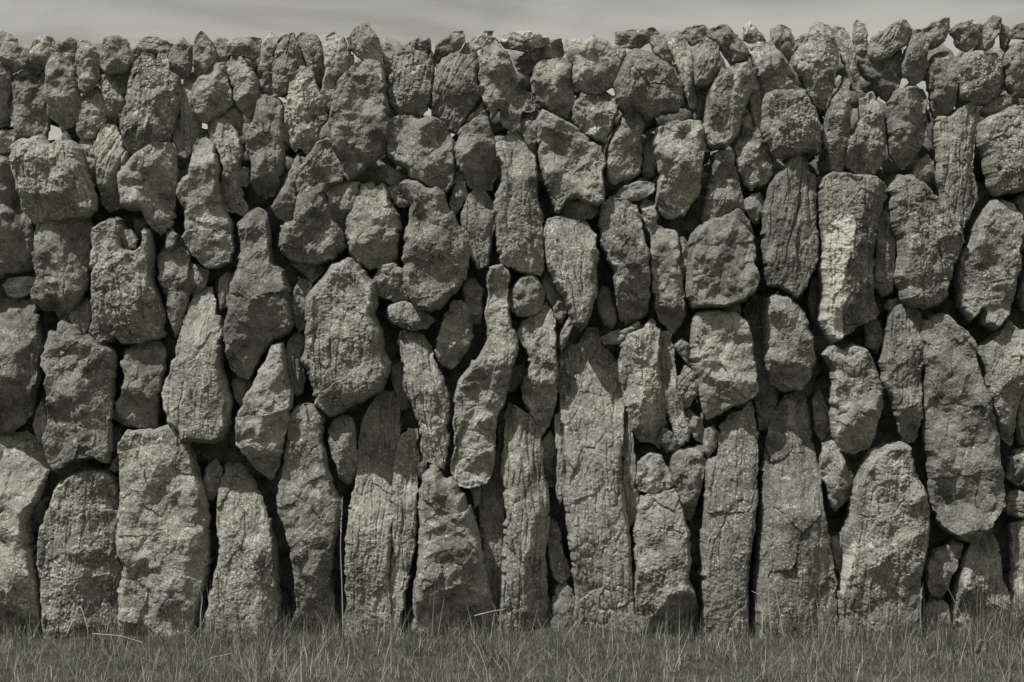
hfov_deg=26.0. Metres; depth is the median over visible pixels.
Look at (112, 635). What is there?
grass stalk
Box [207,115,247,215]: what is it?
wall stone
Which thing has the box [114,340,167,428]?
wall stone
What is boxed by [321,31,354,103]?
coping stone
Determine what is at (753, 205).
wedge stone
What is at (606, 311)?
wedge stone
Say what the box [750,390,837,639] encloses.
upright slab
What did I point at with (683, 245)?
wedge stone
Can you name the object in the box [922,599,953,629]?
wedge stone
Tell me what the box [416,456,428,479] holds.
wedge stone
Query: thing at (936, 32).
coping stone
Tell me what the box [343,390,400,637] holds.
upright slab
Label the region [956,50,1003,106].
wall stone
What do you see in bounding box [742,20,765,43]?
coping stone
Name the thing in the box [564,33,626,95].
coping stone
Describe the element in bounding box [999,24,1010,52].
coping stone
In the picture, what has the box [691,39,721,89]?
wall stone
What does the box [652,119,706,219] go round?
wall stone
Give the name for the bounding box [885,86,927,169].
wall stone
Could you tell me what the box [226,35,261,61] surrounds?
coping stone
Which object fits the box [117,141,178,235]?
wall stone
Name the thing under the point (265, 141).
wall stone
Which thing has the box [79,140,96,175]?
wall stone
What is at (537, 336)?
wall stone
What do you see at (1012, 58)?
wall stone
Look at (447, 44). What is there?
coping stone
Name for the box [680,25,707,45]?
coping stone
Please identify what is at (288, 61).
coping stone
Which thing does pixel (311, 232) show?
wall stone
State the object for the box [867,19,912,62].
coping stone
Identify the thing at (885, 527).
upright slab
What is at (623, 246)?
wall stone
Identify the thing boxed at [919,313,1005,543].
wall stone
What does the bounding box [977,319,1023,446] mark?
wall stone
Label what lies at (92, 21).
sky
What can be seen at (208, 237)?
wall stone
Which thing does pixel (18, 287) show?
wedge stone
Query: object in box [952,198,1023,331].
wall stone
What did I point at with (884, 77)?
wall stone
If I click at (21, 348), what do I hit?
wall stone
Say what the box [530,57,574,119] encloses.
wall stone
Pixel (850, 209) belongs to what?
wall stone
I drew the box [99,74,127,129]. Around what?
wedge stone
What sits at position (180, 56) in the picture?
coping stone
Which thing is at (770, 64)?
wall stone
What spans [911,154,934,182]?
wedge stone
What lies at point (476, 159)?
wall stone
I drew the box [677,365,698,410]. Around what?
wedge stone
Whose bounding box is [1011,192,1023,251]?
wall stone
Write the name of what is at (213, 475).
wedge stone
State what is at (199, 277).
wedge stone
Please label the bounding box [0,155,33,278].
wall stone
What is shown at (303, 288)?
wedge stone
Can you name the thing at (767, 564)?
grass stalk
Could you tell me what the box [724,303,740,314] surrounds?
wedge stone
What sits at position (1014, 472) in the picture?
wedge stone
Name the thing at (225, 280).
wedge stone
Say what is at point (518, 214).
wall stone
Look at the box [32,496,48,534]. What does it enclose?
wedge stone
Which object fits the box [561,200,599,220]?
wedge stone
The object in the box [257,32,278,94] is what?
coping stone
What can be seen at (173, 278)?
wall stone
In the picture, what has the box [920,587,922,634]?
grass stalk
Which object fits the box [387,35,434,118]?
coping stone
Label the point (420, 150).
wall stone
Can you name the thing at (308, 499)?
upright slab
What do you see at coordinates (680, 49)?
wall stone
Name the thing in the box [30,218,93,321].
wall stone
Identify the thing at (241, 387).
wedge stone
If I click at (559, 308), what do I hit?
wedge stone
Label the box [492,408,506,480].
wedge stone
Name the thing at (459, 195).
wedge stone
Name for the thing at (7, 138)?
wall stone
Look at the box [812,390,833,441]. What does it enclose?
wedge stone
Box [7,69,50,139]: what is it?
wall stone
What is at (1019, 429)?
wedge stone
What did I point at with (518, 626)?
grass
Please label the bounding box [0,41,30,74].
coping stone
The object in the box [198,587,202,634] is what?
grass stalk
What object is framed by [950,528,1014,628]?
upright slab
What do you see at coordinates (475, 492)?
wedge stone
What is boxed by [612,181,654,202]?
wedge stone
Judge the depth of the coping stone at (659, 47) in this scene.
6.49 m
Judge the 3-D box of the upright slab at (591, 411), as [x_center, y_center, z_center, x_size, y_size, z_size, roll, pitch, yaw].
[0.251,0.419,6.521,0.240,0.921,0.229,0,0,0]
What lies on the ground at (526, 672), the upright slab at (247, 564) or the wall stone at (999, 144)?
the upright slab at (247, 564)
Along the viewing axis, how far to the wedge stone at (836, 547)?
6.51 m
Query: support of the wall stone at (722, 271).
on the wall stone at (722, 358)
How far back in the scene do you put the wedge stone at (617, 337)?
6.50 m
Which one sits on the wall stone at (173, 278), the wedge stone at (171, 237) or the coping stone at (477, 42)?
the wedge stone at (171, 237)
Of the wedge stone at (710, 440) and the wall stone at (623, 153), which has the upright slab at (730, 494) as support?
the wedge stone at (710, 440)
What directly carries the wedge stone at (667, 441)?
on the wall stone at (687, 464)
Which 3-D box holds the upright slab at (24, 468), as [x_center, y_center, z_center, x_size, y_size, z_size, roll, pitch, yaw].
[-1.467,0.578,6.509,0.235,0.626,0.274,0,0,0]
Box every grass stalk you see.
[67,606,88,632]
[92,633,140,641]
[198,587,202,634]
[340,497,343,633]
[752,591,762,632]
[765,557,771,629]
[773,571,783,633]
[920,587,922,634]
[948,589,969,632]
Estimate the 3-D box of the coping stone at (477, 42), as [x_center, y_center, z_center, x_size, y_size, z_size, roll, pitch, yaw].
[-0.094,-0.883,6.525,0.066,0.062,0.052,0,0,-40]
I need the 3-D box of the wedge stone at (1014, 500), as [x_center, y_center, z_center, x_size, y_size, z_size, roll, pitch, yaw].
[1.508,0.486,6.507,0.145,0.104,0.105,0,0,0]
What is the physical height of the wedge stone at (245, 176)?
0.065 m
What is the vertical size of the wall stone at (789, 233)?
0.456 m
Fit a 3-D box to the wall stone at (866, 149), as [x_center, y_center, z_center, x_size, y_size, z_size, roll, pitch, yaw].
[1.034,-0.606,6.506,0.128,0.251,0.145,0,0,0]
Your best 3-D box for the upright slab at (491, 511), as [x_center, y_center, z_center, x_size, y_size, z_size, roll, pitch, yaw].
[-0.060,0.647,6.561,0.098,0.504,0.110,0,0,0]
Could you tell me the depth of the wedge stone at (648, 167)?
6.52 m
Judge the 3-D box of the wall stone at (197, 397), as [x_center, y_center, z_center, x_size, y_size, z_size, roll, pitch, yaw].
[-0.921,0.070,6.515,0.207,0.465,0.238,0,0,0]
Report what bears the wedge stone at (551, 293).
on the wedge stone at (559, 308)
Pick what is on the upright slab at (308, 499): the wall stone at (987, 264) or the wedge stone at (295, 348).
the wedge stone at (295, 348)
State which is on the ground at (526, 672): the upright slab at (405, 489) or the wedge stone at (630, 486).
the upright slab at (405, 489)
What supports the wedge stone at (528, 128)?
on the wall stone at (518, 214)
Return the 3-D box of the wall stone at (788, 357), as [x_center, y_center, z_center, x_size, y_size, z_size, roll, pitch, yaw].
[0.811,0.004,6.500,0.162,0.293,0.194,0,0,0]
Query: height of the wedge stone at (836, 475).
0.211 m
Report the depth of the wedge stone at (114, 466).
6.48 m
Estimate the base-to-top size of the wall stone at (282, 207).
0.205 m
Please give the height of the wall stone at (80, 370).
0.449 m
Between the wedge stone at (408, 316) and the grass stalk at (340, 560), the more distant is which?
the wedge stone at (408, 316)
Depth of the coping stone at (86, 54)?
6.47 m
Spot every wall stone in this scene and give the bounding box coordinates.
[0,61,12,128]
[0,129,17,154]
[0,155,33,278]
[0,297,43,434]
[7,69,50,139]
[9,131,97,224]
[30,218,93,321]
[40,319,117,472]
[75,86,108,140]
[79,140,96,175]
[89,217,167,344]
[93,124,130,211]
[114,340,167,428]
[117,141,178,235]
[119,49,182,156]
[157,234,191,337]
[161,286,233,443]
[175,129,235,268]
[180,72,201,157]
[192,62,235,123]
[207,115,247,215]
[223,207,294,379]
[226,55,260,124]
[235,342,294,479]
[244,94,285,199]
[270,153,302,221]
[278,137,347,265]
[284,65,328,154]
[300,257,391,416]
[326,181,360,232]
[328,59,390,181]
[344,181,401,270]
[386,115,455,193]
[397,330,451,469]
[399,179,469,311]
[431,52,481,134]
[434,300,473,369]
[450,264,518,487]
[454,102,497,190]
[460,189,495,269]
[493,130,544,276]
[516,302,558,435]
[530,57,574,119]
[536,109,605,214]
[543,215,599,330]
[570,94,618,145]
[598,196,650,325]
[604,111,644,185]
[613,48,683,120]
[617,318,668,448]
[648,223,685,334]
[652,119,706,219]
[659,330,690,445]
[667,30,697,110]
[669,444,705,520]
[684,208,759,308]
[689,309,758,419]
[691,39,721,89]
[700,149,744,224]
[703,62,759,150]
[732,127,772,191]
[743,293,777,429]
[748,41,794,95]
[760,89,822,158]
[760,153,818,301]
[761,292,815,391]
[816,171,886,343]
[821,76,851,171]
[821,343,883,453]
[845,91,886,174]
[857,49,901,101]
[873,207,895,296]
[878,303,923,443]
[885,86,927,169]
[886,174,964,309]
[900,28,929,85]
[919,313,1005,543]
[925,51,958,118]
[931,103,979,230]
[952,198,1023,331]
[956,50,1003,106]
[974,104,1023,197]
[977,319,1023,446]
[1001,40,1023,98]
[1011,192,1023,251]
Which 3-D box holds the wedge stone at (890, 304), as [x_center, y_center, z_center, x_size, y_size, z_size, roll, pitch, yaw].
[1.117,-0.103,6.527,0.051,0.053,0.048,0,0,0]
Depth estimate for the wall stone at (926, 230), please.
6.40 m
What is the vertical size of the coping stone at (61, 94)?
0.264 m
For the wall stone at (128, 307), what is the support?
on the wall stone at (80, 370)
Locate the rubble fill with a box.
[0,35,1023,631]
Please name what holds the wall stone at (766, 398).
on the upright slab at (792, 539)
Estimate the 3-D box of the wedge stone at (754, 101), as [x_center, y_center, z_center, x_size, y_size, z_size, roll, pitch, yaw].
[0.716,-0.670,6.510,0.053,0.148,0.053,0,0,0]
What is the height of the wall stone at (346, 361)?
0.471 m
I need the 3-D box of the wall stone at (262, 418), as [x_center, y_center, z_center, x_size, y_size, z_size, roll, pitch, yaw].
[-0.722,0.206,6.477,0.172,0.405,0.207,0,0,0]
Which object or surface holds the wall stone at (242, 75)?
on the wall stone at (265, 141)
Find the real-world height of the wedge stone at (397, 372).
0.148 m
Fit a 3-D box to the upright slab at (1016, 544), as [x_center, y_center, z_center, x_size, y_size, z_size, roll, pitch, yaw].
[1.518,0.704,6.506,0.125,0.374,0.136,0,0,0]
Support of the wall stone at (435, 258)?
on the wedge stone at (408, 316)
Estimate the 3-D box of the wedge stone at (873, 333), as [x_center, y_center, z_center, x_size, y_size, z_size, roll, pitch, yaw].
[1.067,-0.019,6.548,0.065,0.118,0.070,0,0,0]
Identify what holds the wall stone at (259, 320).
on the wall stone at (262, 418)
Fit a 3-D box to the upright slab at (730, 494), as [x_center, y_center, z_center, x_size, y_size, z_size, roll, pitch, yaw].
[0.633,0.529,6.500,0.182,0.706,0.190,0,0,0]
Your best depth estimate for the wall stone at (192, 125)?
6.50 m
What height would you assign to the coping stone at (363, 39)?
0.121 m
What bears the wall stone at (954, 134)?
on the wall stone at (926, 230)
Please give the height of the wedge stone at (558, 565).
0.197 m
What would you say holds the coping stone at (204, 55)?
on the wall stone at (212, 93)
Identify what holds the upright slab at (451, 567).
on the ground at (526, 672)
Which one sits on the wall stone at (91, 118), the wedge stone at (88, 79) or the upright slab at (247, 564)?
the wedge stone at (88, 79)
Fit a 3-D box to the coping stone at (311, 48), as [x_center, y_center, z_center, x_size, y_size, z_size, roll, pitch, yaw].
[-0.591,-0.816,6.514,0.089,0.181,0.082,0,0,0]
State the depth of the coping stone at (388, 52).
6.51 m
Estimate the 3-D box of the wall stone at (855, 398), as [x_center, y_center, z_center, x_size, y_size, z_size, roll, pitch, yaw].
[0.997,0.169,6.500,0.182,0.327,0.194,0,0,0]
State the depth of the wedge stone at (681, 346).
6.50 m
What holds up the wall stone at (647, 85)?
on the wall stone at (623, 153)
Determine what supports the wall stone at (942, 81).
on the wall stone at (954, 134)
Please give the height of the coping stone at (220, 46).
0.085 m
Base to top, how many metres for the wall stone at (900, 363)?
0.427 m
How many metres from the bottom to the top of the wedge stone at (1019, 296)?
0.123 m
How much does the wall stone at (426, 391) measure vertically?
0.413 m
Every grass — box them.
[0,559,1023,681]
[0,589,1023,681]
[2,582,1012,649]
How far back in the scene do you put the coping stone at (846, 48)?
6.49 m
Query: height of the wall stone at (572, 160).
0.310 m
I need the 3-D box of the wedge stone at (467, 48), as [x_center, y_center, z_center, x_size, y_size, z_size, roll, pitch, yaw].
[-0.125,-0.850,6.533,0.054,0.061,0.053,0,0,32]
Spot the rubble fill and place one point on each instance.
(684, 227)
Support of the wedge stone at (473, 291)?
on the wall stone at (455, 337)
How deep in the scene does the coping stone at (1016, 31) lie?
6.50 m
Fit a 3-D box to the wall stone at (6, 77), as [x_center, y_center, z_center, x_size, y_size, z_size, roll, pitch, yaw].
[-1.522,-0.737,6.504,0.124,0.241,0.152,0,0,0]
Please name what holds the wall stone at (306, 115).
on the wall stone at (311, 232)
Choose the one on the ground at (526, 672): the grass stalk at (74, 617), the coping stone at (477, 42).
the grass stalk at (74, 617)
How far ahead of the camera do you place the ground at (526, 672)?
6.01 m
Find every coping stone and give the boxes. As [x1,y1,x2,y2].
[0,31,18,43]
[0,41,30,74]
[13,33,54,77]
[42,37,80,127]
[72,39,104,83]
[99,35,134,75]
[132,36,173,59]
[168,37,193,79]
[192,31,216,76]
[213,37,230,62]
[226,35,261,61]
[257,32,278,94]
[268,33,303,96]
[296,32,324,91]
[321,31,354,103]
[346,22,382,62]
[382,38,394,81]
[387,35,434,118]
[433,31,464,63]
[467,30,493,50]
[478,37,534,132]
[499,30,549,52]
[513,38,564,75]
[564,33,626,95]
[614,27,659,48]
[649,33,672,66]
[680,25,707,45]
[706,24,749,65]
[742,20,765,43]
[768,24,797,61]
[792,21,838,110]
[795,33,806,50]
[831,25,862,92]
[852,19,868,58]
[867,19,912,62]
[921,17,949,49]
[949,19,982,51]
[972,15,1001,50]
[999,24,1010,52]
[1007,22,1023,39]
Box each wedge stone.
[2,276,35,297]
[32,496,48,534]
[33,399,46,442]
[69,298,91,335]
[77,67,99,95]
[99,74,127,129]
[108,455,118,472]
[113,422,122,458]
[121,229,138,249]
[133,217,151,241]
[165,228,177,253]
[172,114,184,149]
[190,261,209,296]
[203,459,222,499]
[217,272,233,311]
[223,106,243,135]
[231,376,251,407]
[239,167,250,187]
[285,333,305,396]
[289,260,330,283]
[291,278,313,332]
[327,414,357,484]
[373,262,409,302]
[375,164,409,185]
[386,301,434,330]
[388,185,409,207]
[391,361,409,410]
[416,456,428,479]
[449,173,467,213]
[460,42,478,58]
[462,278,483,324]
[470,486,480,508]
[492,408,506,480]
[508,273,545,316]
[508,362,526,392]
[520,110,538,154]
[540,264,558,306]
[541,430,556,488]
[547,519,569,584]
[549,582,574,627]
[552,295,567,324]
[554,408,565,504]
[558,317,572,352]
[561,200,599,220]
[596,285,616,329]
[600,321,642,344]
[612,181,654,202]
[621,389,639,526]
[636,452,673,493]
[639,199,658,233]
[641,132,656,180]
[656,427,680,452]
[673,338,691,366]
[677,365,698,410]
[679,236,688,280]
[685,408,703,443]
[694,88,707,123]
[702,425,719,458]
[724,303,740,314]
[740,103,753,133]
[743,192,763,224]
[748,89,762,133]
[806,272,819,325]
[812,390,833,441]
[818,440,853,511]
[830,532,842,574]
[863,316,883,353]
[883,297,899,312]
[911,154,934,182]
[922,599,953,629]
[924,539,962,598]
[979,94,1019,117]
[1003,490,1023,519]
[1005,447,1023,485]
[1014,395,1023,444]
[1015,281,1023,311]
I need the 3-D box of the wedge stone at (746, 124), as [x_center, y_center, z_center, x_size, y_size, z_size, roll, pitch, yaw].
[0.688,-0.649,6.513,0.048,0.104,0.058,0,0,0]
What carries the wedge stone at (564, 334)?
on the upright slab at (591, 411)
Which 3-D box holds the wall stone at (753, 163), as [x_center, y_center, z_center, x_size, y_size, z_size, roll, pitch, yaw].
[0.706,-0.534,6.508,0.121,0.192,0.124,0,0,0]
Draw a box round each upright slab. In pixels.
[0,431,49,632]
[36,467,122,639]
[115,424,211,636]
[203,462,282,638]
[276,402,341,633]
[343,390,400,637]
[389,428,418,636]
[411,463,498,638]
[477,476,505,608]
[498,403,550,632]
[557,327,635,632]
[631,487,699,634]
[697,401,758,641]
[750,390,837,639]
[835,441,929,636]
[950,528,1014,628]
[1008,519,1023,631]
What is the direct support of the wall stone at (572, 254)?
on the upright slab at (591, 411)
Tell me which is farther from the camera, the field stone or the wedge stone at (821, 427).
the wedge stone at (821, 427)
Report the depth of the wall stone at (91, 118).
6.48 m
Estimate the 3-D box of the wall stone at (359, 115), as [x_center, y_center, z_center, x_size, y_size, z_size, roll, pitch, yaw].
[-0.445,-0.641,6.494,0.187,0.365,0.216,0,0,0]
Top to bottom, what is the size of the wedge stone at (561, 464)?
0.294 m
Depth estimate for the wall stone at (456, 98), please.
6.44 m
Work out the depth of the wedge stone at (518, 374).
6.51 m
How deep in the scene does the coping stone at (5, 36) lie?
6.52 m
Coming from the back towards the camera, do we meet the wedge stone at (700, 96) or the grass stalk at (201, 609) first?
the wedge stone at (700, 96)
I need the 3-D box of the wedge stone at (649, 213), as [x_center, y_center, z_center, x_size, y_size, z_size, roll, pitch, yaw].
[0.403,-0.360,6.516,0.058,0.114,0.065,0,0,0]
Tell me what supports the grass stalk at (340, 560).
on the ground at (526, 672)
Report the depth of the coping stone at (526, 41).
6.46 m
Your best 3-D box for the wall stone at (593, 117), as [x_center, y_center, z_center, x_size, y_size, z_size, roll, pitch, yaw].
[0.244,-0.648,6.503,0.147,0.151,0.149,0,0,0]
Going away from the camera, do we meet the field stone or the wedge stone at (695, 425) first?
the field stone
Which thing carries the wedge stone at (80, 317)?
on the wall stone at (80, 370)
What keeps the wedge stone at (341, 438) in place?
on the upright slab at (368, 544)
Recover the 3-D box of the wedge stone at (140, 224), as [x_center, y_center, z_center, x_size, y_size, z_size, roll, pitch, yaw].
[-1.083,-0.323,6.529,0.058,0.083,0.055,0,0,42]
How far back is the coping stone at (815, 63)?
6.46 m
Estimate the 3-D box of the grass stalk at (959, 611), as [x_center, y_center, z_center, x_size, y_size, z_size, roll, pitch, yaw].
[1.279,0.773,6.352,0.069,0.128,0.007,0,0,-17]
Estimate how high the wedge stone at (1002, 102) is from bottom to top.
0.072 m
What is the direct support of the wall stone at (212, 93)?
on the wall stone at (208, 237)
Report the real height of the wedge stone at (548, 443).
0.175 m
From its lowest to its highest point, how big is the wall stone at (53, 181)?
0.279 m
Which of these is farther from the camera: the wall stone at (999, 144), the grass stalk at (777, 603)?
the wall stone at (999, 144)
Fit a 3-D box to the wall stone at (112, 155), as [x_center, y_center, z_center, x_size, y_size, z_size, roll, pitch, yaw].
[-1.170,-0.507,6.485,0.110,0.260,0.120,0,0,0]
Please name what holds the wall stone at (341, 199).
on the wall stone at (311, 232)
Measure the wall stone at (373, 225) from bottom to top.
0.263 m
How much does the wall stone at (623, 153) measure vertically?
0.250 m
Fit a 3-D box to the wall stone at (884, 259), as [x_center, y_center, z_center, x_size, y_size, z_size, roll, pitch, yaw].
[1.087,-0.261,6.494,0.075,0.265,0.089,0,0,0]
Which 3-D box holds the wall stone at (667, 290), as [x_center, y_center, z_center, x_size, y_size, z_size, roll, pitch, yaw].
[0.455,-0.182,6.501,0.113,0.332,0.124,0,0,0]
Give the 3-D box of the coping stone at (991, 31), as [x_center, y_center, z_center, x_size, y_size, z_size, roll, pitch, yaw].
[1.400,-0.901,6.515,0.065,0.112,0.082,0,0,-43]
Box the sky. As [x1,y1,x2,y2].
[0,0,1023,151]
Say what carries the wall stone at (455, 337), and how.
on the wall stone at (426, 391)
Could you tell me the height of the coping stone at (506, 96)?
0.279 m
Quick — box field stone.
[974,639,985,653]
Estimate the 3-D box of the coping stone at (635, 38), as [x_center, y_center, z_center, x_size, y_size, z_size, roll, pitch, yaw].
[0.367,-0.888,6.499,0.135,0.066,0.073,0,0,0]
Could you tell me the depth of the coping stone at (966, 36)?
6.47 m
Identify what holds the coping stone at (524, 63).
on the wall stone at (552, 87)
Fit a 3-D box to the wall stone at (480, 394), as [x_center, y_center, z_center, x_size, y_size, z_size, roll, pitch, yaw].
[-0.080,0.102,6.461,0.201,0.656,0.199,0,0,0]
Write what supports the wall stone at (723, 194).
on the wall stone at (722, 271)
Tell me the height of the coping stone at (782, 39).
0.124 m
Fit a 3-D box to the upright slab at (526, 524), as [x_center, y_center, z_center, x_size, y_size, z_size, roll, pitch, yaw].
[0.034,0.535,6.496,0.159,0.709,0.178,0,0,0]
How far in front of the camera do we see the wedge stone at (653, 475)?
6.46 m
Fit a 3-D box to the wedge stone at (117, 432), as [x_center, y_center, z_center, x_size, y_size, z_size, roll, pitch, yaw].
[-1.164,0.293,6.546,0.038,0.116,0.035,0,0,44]
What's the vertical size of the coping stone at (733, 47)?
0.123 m
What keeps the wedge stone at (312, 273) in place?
on the wedge stone at (303, 288)
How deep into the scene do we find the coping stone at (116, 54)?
6.46 m
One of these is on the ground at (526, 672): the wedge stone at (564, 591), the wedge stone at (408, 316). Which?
the wedge stone at (564, 591)
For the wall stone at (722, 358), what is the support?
on the upright slab at (730, 494)
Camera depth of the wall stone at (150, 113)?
6.43 m
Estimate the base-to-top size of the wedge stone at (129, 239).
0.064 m
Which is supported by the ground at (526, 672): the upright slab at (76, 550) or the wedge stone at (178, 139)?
the upright slab at (76, 550)
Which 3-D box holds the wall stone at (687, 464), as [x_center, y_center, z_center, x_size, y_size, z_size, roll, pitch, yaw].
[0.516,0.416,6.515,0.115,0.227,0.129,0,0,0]
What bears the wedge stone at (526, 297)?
on the wall stone at (537, 336)
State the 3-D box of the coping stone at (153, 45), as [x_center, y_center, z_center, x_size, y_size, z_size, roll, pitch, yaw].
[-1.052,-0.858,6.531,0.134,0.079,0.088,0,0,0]
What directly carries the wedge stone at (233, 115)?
on the wall stone at (223, 133)
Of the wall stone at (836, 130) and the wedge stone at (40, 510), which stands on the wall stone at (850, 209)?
the wall stone at (836, 130)
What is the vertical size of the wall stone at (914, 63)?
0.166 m
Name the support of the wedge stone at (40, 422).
on the upright slab at (24, 468)
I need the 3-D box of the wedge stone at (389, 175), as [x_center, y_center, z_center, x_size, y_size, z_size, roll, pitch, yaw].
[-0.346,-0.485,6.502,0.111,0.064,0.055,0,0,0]
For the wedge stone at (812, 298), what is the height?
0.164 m
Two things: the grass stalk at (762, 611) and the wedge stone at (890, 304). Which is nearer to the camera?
the grass stalk at (762, 611)
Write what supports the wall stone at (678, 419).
on the wall stone at (687, 464)
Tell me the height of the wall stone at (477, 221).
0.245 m
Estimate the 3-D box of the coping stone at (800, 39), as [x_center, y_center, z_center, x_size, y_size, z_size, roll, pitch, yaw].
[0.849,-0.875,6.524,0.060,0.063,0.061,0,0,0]
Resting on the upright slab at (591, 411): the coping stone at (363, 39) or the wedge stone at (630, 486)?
the wedge stone at (630, 486)
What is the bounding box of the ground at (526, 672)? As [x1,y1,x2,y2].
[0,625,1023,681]
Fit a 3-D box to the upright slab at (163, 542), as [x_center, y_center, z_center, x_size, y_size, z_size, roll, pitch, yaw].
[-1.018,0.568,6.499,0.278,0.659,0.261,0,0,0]
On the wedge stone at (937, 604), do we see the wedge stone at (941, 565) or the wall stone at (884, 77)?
the wedge stone at (941, 565)
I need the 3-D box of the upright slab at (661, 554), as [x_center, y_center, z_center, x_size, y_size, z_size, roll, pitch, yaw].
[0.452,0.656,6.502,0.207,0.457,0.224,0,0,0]
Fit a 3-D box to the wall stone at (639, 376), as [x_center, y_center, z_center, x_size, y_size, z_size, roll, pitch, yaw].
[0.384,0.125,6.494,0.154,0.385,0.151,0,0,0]
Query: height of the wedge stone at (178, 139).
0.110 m
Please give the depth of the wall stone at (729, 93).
6.44 m
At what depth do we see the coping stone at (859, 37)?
6.49 m
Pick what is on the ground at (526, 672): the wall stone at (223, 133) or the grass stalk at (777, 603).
the grass stalk at (777, 603)
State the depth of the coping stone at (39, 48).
6.46 m
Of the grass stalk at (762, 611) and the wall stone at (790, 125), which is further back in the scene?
the wall stone at (790, 125)
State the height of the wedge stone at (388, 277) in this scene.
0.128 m
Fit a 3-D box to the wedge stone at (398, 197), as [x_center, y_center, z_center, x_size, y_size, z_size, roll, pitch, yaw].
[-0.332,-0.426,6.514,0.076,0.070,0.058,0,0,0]

